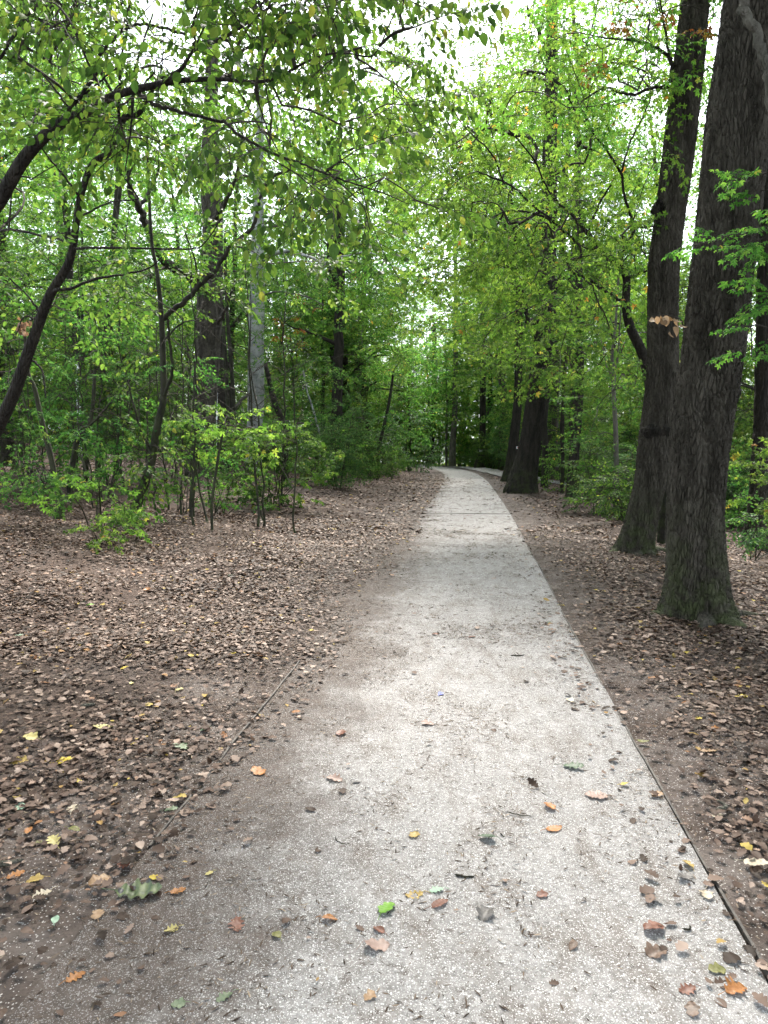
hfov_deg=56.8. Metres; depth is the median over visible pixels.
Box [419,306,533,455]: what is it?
young tree
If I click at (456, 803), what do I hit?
path
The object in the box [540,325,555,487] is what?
young tree
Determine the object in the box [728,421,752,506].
leafy shrub
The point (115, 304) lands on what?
tall tree
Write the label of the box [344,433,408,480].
leafy shrub
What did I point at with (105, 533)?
seedling
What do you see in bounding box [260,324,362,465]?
young tree
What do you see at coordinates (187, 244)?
tall tree
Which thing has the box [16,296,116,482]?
bare stem
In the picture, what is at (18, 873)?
fallen leaf
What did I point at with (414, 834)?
fallen leaf
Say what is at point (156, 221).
young tree
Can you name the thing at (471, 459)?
leafy shrub
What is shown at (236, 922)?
fallen leaf
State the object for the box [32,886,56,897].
fallen leaf
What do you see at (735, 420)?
young tree
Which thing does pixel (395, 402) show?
young tree
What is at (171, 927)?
fallen leaf
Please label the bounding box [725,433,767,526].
leafy shrub
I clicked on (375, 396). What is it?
young tree
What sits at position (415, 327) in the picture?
tall tree
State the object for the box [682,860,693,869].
fallen leaf
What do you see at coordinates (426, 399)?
young tree
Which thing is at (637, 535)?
oak tree
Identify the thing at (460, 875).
stick
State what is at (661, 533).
young tree
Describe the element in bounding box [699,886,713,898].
fallen leaf
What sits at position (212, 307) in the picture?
oak tree
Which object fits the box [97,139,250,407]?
tall tree
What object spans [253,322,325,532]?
bare stem
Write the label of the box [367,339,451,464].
young tree
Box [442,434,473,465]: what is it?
leafy shrub
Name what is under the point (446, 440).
young tree
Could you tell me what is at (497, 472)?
side path
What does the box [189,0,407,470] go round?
beech tree
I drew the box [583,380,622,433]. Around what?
young tree
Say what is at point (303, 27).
hornbeam tree
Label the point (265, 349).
young tree
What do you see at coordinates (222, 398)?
trunk
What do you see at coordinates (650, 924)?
fallen leaf
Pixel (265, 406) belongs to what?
young tree
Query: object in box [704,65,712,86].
tall tree
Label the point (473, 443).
leafy shrub
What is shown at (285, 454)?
bare stem
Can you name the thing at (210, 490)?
maple shrub
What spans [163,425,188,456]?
leafy shrub
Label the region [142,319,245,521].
bare stem
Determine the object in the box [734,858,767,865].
fallen leaf
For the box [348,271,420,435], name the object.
tall tree
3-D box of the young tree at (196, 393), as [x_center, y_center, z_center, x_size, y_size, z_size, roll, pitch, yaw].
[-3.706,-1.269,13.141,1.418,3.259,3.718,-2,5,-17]
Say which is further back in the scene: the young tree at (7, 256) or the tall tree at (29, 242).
the tall tree at (29, 242)
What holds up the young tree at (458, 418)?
on the ground
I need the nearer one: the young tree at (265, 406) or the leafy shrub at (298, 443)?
the leafy shrub at (298, 443)
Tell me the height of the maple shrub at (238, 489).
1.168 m
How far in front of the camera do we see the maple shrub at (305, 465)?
15.43 m
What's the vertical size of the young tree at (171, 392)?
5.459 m
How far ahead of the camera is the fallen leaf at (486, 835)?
2.74 m
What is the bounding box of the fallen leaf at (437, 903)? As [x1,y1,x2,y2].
[425,898,447,908]
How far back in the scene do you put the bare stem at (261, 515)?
13.05 m
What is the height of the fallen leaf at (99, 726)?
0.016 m
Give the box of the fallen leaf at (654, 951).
[637,941,666,957]
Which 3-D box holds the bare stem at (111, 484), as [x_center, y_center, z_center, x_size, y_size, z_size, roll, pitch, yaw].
[-5.358,-2.401,14.292,2.412,4.417,1.455,0,5,0]
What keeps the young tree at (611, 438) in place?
on the ground
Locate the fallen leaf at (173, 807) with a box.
[160,805,177,810]
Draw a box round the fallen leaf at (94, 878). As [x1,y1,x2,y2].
[80,873,110,887]
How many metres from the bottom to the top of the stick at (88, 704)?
0.023 m
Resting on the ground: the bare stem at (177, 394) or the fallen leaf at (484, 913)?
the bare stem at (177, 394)
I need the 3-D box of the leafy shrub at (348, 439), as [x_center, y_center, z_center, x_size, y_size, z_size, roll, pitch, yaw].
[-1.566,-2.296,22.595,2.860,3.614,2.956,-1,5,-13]
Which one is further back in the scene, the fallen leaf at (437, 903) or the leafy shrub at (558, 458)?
the leafy shrub at (558, 458)
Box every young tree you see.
[0,162,79,465]
[0,223,214,481]
[0,252,41,381]
[0,270,122,519]
[0,294,155,484]
[10,263,85,409]
[15,76,217,481]
[24,228,196,452]
[28,311,159,500]
[35,268,180,428]
[46,324,133,443]
[51,51,229,478]
[54,295,138,399]
[66,117,371,517]
[108,354,192,428]
[132,319,194,412]
[142,356,228,516]
[162,401,295,529]
[171,223,277,476]
[175,324,247,427]
[185,247,332,447]
[219,300,266,471]
[235,349,247,414]
[235,369,301,426]
[238,387,290,427]
[239,295,331,449]
[256,340,347,480]
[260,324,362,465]
[264,283,382,465]
[285,340,374,448]
[308,351,378,417]
[327,346,392,437]
[329,274,447,471]
[350,367,417,446]
[365,344,438,458]
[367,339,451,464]
[370,376,430,447]
[387,327,462,450]
[403,336,487,465]
[403,346,474,463]
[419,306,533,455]
[428,364,495,454]
[441,375,496,450]
[470,367,513,434]
[484,378,548,459]
[489,339,603,447]
[507,331,624,469]
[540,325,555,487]
[547,404,598,452]
[550,270,684,513]
[560,353,565,493]
[564,410,629,477]
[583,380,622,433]
[584,369,642,456]
[593,260,756,475]
[598,367,643,463]
[621,340,754,470]
[621,391,641,442]
[656,482,666,543]
[678,261,756,473]
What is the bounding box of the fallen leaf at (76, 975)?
[59,971,84,984]
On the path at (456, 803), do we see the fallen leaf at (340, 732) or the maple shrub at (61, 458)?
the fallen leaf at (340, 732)
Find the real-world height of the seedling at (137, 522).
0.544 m
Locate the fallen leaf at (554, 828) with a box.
[540,825,561,830]
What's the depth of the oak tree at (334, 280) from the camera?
36.71 m
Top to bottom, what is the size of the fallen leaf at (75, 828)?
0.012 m
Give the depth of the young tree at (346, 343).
35.02 m
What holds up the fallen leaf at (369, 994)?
on the path at (456, 803)
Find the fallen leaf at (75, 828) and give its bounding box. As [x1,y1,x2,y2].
[64,825,79,830]
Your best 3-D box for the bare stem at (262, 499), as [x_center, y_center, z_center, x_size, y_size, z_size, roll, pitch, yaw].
[-2.300,-1.712,12.418,1.166,4.198,2.060,3,6,32]
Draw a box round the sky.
[0,0,756,447]
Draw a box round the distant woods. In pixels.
[16,188,755,466]
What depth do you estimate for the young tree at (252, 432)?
11.19 m
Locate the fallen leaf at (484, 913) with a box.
[476,904,495,923]
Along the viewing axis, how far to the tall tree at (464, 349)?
44.95 m
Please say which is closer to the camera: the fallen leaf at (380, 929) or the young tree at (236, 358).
the fallen leaf at (380, 929)
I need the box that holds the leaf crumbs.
[0,474,767,1023]
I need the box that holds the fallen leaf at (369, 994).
[363,988,379,999]
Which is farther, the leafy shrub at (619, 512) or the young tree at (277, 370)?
the young tree at (277, 370)
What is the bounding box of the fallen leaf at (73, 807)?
[66,804,78,814]
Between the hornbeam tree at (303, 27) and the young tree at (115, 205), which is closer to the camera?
the hornbeam tree at (303, 27)
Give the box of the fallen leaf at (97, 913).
[90,909,104,921]
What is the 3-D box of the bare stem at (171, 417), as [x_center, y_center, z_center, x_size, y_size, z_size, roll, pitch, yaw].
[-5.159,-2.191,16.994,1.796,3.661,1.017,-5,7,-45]
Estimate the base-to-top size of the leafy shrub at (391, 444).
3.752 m
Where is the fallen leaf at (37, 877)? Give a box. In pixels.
[26,873,49,882]
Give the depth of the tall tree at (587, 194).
31.64 m
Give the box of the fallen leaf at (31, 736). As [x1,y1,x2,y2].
[23,732,38,739]
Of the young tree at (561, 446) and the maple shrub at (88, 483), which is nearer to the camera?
the maple shrub at (88, 483)
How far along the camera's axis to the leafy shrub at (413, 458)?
45.59 m
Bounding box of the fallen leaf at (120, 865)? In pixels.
[115,862,129,868]
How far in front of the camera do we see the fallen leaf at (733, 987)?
1.97 m
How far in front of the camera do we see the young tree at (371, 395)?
61.36 m
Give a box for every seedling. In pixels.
[63,515,138,554]
[110,501,150,530]
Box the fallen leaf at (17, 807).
[15,802,24,809]
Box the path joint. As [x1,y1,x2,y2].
[449,513,488,513]
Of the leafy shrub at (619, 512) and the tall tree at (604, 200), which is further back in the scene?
the tall tree at (604, 200)
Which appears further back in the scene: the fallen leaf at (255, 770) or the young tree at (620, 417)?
the young tree at (620, 417)
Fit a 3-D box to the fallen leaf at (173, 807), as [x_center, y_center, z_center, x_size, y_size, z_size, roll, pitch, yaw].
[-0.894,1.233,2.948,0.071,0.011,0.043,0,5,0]
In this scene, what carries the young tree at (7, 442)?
on the ground
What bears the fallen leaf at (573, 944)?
on the path at (456, 803)
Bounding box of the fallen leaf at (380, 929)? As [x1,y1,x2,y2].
[373,926,387,935]
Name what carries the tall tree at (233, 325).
on the ground
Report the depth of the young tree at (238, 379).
51.11 m
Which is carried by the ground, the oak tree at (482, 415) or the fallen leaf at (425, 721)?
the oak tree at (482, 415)
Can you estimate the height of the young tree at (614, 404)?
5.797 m
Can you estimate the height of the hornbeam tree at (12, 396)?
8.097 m
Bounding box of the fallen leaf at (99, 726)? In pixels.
[93,724,112,727]
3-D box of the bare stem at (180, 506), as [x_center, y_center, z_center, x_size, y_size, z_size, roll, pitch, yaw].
[-3.655,-2.104,13.198,1.413,4.579,2.472,2,6,24]
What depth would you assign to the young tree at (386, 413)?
35.54 m
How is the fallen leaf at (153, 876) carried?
on the path at (456, 803)
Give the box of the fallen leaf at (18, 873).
[0,869,24,879]
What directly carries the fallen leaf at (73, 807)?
on the ground
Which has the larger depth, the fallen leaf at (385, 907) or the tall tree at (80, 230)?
the tall tree at (80, 230)
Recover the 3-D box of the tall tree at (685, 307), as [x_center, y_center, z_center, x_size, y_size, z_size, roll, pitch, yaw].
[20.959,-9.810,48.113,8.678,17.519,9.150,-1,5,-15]
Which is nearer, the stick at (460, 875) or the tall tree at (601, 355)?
the stick at (460, 875)
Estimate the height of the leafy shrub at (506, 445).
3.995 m
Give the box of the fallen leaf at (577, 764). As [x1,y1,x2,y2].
[554,761,583,768]
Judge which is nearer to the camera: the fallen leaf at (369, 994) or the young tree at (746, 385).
the fallen leaf at (369, 994)
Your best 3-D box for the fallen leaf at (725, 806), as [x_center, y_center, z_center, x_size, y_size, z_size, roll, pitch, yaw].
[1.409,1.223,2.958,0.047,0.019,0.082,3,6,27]
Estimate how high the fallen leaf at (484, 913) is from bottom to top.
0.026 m
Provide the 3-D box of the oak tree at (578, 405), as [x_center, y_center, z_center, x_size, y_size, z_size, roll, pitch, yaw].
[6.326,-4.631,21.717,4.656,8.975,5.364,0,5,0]
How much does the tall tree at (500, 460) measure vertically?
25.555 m
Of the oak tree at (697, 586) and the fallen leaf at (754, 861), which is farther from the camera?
the oak tree at (697, 586)
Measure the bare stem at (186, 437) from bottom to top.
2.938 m
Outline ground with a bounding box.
[0,441,767,1023]
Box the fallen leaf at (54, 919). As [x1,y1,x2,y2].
[51,915,58,925]
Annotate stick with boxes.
[0,858,23,866]
[80,703,95,706]
[455,874,475,877]
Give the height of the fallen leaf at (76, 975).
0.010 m
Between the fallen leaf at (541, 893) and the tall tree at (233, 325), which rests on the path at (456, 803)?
the fallen leaf at (541, 893)
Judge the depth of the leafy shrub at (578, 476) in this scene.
17.06 m
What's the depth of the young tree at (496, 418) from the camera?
51.38 m
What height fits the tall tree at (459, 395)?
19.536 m
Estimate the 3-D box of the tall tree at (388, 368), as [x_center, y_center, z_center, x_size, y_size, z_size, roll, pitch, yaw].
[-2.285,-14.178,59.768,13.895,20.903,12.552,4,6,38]
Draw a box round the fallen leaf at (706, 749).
[700,748,720,751]
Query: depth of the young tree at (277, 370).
38.11 m
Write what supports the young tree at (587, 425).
on the ground
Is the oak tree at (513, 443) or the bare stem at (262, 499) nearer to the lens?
the bare stem at (262, 499)
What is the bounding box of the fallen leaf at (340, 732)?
[336,729,345,734]
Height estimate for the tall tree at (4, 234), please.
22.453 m
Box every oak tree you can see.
[0,0,372,477]
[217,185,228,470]
[266,98,418,444]
[357,0,632,493]
[370,64,539,467]
[397,193,497,466]
[427,325,436,463]
[448,145,539,481]
[470,0,722,555]
[523,207,646,497]
[634,0,767,630]
[742,161,767,550]
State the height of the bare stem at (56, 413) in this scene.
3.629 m
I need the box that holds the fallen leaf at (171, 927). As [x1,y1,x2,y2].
[164,924,181,931]
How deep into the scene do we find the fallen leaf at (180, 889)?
2.41 m
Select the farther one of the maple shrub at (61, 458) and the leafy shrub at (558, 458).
the leafy shrub at (558, 458)
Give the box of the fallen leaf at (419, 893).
[405,890,429,898]
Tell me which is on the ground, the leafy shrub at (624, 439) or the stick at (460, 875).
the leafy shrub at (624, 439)
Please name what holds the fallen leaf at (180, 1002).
on the path at (456, 803)
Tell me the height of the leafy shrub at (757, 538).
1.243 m
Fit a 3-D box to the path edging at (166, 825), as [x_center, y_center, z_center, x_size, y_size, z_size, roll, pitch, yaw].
[-0.737,1.176,3.853,0.016,0.057,2.381,1,5,7]
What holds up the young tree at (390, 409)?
on the ground
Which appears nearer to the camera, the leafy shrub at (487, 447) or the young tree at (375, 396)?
the leafy shrub at (487, 447)
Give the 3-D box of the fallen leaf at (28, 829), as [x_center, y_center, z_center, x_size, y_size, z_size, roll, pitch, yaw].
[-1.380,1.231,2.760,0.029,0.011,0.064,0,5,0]
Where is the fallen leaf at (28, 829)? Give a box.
[24,826,32,833]
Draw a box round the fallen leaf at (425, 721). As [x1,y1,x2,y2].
[417,719,433,724]
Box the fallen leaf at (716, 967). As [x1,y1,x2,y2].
[708,961,731,973]
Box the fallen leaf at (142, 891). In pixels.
[101,878,161,899]
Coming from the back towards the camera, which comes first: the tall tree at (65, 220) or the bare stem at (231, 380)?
the tall tree at (65, 220)
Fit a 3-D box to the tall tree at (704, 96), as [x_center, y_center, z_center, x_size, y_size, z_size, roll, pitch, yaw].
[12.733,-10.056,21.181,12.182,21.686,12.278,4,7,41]
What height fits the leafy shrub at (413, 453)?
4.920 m
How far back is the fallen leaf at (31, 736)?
3.54 m
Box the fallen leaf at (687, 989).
[678,982,700,994]
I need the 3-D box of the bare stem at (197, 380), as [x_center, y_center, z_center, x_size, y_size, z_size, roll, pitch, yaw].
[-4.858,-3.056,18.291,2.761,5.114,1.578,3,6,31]
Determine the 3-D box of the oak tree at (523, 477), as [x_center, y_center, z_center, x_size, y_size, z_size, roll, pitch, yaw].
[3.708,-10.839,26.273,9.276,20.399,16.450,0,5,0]
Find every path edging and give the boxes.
[148,659,300,849]
[481,476,767,982]
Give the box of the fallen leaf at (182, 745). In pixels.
[174,742,188,748]
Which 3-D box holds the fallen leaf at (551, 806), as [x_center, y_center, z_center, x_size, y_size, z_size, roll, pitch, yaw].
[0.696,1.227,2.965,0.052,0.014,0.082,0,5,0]
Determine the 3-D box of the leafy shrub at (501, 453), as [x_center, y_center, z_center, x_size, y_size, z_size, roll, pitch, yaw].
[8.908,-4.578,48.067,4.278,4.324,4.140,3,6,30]
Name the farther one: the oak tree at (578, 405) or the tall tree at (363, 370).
the tall tree at (363, 370)
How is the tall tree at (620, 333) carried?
on the ground
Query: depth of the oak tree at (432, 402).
65.29 m
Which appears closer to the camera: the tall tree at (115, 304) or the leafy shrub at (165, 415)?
the leafy shrub at (165, 415)
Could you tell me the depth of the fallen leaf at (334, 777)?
3.23 m
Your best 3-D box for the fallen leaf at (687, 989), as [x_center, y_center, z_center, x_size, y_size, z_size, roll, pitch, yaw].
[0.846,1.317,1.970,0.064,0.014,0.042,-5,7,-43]
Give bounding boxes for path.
[4,465,767,1023]
[445,466,566,484]
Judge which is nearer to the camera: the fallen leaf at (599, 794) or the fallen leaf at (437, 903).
the fallen leaf at (437, 903)
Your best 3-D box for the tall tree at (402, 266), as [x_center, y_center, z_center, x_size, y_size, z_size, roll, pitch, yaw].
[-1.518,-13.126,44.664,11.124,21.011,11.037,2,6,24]
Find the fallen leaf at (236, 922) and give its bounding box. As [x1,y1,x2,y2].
[228,911,244,931]
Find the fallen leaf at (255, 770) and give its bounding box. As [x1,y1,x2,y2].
[251,766,265,774]
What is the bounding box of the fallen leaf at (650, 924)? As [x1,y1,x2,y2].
[643,920,667,929]
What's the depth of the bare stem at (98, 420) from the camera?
13.47 m
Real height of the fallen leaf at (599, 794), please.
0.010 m
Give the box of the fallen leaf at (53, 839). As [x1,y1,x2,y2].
[46,834,60,848]
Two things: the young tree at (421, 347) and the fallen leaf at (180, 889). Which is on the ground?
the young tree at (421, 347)
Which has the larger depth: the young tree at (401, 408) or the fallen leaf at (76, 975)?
the young tree at (401, 408)
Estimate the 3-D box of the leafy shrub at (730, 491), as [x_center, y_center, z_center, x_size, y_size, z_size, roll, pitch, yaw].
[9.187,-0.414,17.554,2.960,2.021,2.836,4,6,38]
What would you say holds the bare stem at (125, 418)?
on the ground
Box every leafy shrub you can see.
[9,376,37,453]
[38,403,87,444]
[103,402,153,448]
[129,380,189,452]
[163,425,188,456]
[174,402,232,457]
[238,432,294,467]
[244,443,305,467]
[268,422,317,456]
[275,409,358,472]
[291,383,380,488]
[329,413,411,475]
[343,431,385,468]
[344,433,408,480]
[359,410,444,472]
[399,428,440,463]
[418,420,457,464]
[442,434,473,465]
[457,452,473,466]
[464,448,497,468]
[467,426,487,454]
[469,425,504,468]
[485,416,508,468]
[487,414,509,466]
[502,424,558,460]
[538,433,592,492]
[541,432,610,485]
[556,434,637,516]
[567,457,635,521]
[597,422,637,457]
[598,450,636,481]
[603,462,635,492]
[724,438,751,530]
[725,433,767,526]
[725,460,749,524]
[725,489,767,560]
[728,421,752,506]
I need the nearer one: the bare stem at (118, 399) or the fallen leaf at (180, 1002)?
the fallen leaf at (180, 1002)
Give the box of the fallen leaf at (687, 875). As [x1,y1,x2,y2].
[676,871,692,881]
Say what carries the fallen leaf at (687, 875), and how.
on the path at (456, 803)
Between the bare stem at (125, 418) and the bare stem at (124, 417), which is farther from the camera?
the bare stem at (124, 417)
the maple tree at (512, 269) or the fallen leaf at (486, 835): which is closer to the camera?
the fallen leaf at (486, 835)
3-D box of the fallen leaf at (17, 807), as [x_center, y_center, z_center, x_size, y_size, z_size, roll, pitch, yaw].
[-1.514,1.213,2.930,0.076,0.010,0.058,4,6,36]
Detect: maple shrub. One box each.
[0,378,58,471]
[0,418,91,504]
[19,471,167,543]
[63,417,174,490]
[144,393,255,481]
[151,436,243,513]
[190,458,275,513]
[205,420,345,511]
[285,429,368,487]
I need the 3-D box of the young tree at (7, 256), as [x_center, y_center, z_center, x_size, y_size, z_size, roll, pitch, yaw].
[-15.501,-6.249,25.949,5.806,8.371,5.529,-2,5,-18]
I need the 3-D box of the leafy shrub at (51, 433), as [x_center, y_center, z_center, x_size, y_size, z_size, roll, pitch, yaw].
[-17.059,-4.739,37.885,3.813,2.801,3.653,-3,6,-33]
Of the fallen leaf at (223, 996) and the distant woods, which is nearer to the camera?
the fallen leaf at (223, 996)
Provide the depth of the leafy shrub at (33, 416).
22.57 m
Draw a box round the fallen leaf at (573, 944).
[569,939,580,950]
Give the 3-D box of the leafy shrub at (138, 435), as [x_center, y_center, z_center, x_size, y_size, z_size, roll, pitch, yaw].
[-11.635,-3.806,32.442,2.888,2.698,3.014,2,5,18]
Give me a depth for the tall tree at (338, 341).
31.30 m
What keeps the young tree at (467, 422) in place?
on the ground
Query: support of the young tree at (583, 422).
on the ground
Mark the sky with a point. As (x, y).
(465, 52)
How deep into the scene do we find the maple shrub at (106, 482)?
14.96 m
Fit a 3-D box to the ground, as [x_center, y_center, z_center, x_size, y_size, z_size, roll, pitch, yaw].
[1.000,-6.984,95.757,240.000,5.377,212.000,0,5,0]
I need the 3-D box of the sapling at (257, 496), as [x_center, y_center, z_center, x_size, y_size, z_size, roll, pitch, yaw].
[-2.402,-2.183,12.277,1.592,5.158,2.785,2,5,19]
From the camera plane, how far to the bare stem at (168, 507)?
13.53 m
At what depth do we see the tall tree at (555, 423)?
37.56 m
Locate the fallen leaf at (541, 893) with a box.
[536,889,550,896]
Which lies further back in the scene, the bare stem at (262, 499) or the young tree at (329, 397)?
the young tree at (329, 397)
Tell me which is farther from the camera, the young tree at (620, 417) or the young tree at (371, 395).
the young tree at (371, 395)
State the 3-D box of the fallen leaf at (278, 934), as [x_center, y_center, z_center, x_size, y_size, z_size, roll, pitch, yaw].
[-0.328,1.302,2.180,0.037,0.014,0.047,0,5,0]
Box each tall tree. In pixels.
[0,1,128,435]
[0,9,171,443]
[0,12,175,435]
[0,114,57,308]
[6,197,87,375]
[50,238,157,361]
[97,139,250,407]
[150,196,244,346]
[155,103,315,431]
[190,256,274,400]
[223,19,475,473]
[224,207,312,416]
[234,263,324,422]
[266,127,432,445]
[274,127,448,452]
[288,212,433,462]
[299,200,427,435]
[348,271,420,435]
[377,292,442,401]
[419,111,586,469]
[420,321,493,465]
[426,194,598,438]
[432,265,514,467]
[444,48,654,476]
[451,312,528,433]
[458,0,696,482]
[461,53,664,479]
[556,99,755,410]
[558,216,690,455]
[566,263,646,441]
[618,0,757,333]
[638,245,755,382]
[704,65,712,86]
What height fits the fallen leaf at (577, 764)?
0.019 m
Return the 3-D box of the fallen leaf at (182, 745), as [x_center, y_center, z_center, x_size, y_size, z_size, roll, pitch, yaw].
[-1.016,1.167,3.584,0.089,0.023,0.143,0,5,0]
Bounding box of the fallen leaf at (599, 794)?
[585,790,615,798]
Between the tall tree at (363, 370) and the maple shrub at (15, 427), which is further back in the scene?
the tall tree at (363, 370)
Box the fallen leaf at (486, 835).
[478,834,502,840]
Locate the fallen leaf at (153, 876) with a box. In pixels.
[149,874,161,879]
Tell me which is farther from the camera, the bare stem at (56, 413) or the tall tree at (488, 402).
the tall tree at (488, 402)
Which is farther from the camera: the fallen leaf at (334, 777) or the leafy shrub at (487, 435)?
the leafy shrub at (487, 435)
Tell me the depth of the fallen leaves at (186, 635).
5.35 m
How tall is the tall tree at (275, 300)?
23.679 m
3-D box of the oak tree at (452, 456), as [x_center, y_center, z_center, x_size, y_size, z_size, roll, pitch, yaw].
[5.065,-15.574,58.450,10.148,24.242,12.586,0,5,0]
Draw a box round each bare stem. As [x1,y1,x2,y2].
[0,340,80,488]
[1,338,54,494]
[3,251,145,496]
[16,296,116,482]
[37,344,80,467]
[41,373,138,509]
[45,272,144,477]
[50,285,180,495]
[58,332,158,494]
[73,347,125,502]
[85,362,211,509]
[88,304,202,462]
[89,316,151,482]
[90,341,152,479]
[106,305,210,509]
[134,343,199,492]
[139,265,237,514]
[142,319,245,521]
[146,379,217,480]
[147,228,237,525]
[148,388,215,486]
[151,322,213,486]
[169,337,238,503]
[176,298,237,482]
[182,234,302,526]
[196,322,299,519]
[199,291,304,525]
[205,299,258,495]
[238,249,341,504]
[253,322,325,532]
[253,401,326,506]
[261,386,301,511]
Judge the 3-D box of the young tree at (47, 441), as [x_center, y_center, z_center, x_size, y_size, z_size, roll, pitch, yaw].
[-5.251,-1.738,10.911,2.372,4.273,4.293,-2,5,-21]
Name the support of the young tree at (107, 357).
on the ground
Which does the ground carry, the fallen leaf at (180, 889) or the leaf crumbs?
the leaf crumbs
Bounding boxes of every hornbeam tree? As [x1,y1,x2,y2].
[0,0,385,436]
[0,0,512,301]
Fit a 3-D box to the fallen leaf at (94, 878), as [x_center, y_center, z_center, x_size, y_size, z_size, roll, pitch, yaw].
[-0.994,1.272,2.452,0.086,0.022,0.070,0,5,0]
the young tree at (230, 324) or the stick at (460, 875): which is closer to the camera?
the stick at (460, 875)
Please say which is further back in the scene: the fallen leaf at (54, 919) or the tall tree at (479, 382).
the tall tree at (479, 382)
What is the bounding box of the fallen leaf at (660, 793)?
[651,790,662,796]
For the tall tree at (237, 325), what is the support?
on the ground
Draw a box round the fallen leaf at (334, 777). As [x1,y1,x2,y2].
[319,773,341,781]
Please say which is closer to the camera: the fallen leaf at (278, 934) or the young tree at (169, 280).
the fallen leaf at (278, 934)
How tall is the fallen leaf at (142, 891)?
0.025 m
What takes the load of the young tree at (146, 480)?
on the ground
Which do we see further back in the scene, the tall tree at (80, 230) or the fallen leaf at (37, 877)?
the tall tree at (80, 230)
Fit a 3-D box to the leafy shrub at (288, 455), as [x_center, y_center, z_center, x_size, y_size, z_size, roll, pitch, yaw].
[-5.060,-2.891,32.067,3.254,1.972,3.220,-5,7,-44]
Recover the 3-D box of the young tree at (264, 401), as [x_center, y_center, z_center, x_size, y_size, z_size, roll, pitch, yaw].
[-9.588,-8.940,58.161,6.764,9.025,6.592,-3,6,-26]
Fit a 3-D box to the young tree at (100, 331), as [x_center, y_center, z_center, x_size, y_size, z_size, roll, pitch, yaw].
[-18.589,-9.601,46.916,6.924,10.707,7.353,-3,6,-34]
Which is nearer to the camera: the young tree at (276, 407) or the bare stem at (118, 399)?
the bare stem at (118, 399)
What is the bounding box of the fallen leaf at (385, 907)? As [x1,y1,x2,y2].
[378,902,395,919]
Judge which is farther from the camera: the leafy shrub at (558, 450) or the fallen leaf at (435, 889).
the leafy shrub at (558, 450)
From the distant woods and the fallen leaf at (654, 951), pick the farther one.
the distant woods
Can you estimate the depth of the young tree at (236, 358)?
42.94 m
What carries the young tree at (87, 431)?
on the ground
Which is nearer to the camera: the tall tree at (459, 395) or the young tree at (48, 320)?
the young tree at (48, 320)
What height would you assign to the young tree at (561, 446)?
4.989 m
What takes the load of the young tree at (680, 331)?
on the ground
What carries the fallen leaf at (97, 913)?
on the path at (456, 803)
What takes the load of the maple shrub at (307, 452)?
on the ground
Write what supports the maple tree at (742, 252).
on the ground
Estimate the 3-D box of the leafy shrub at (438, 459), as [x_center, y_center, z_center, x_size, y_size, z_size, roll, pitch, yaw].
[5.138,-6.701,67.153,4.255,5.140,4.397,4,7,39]
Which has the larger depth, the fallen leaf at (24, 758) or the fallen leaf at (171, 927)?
the fallen leaf at (24, 758)
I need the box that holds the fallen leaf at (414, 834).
[409,828,419,836]
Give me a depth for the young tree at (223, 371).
25.69 m
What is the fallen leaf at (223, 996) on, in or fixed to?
on the path at (456, 803)
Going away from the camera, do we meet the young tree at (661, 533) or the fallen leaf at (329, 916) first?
the fallen leaf at (329, 916)
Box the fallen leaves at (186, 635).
[0,443,767,1018]
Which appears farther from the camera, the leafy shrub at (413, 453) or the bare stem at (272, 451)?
the leafy shrub at (413, 453)
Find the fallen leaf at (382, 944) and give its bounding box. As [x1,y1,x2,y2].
[356,938,389,951]
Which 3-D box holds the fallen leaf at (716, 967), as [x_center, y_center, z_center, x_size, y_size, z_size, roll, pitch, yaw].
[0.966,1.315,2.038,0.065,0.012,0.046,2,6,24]
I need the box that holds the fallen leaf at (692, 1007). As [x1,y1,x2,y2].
[684,998,699,1016]
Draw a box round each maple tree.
[335,0,716,528]
[661,167,767,369]
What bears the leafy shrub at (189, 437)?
on the ground
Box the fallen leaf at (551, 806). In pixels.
[544,802,558,811]
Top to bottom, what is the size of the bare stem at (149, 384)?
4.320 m
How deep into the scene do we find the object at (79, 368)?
13.87 m
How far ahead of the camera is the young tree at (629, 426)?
49.66 m
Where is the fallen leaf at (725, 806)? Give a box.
[716,800,727,809]
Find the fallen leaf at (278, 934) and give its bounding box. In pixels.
[272,931,281,940]
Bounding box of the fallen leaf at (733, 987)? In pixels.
[718,975,746,994]
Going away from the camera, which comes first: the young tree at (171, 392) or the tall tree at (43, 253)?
the young tree at (171, 392)
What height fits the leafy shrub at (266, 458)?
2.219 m
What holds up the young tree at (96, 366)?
on the ground
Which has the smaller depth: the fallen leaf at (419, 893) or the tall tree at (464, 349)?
the fallen leaf at (419, 893)
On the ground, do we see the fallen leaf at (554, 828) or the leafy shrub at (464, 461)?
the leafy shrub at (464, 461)
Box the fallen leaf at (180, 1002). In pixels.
[171,997,189,1008]
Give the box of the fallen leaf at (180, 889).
[165,887,185,893]
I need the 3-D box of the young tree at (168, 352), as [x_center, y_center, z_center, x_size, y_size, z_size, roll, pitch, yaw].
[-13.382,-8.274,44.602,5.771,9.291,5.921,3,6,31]
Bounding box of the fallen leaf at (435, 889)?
[429,886,448,892]
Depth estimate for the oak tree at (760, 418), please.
12.28 m
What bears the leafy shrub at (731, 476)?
on the ground
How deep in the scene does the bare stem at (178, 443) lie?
16.96 m
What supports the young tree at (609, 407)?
on the ground
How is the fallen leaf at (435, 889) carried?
on the path at (456, 803)
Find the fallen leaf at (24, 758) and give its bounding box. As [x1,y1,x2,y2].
[9,755,27,764]
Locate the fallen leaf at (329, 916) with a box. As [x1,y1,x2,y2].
[317,913,337,919]
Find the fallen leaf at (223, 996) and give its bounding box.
[216,989,238,1001]
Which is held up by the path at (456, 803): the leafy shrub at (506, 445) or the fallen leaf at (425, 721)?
the fallen leaf at (425, 721)

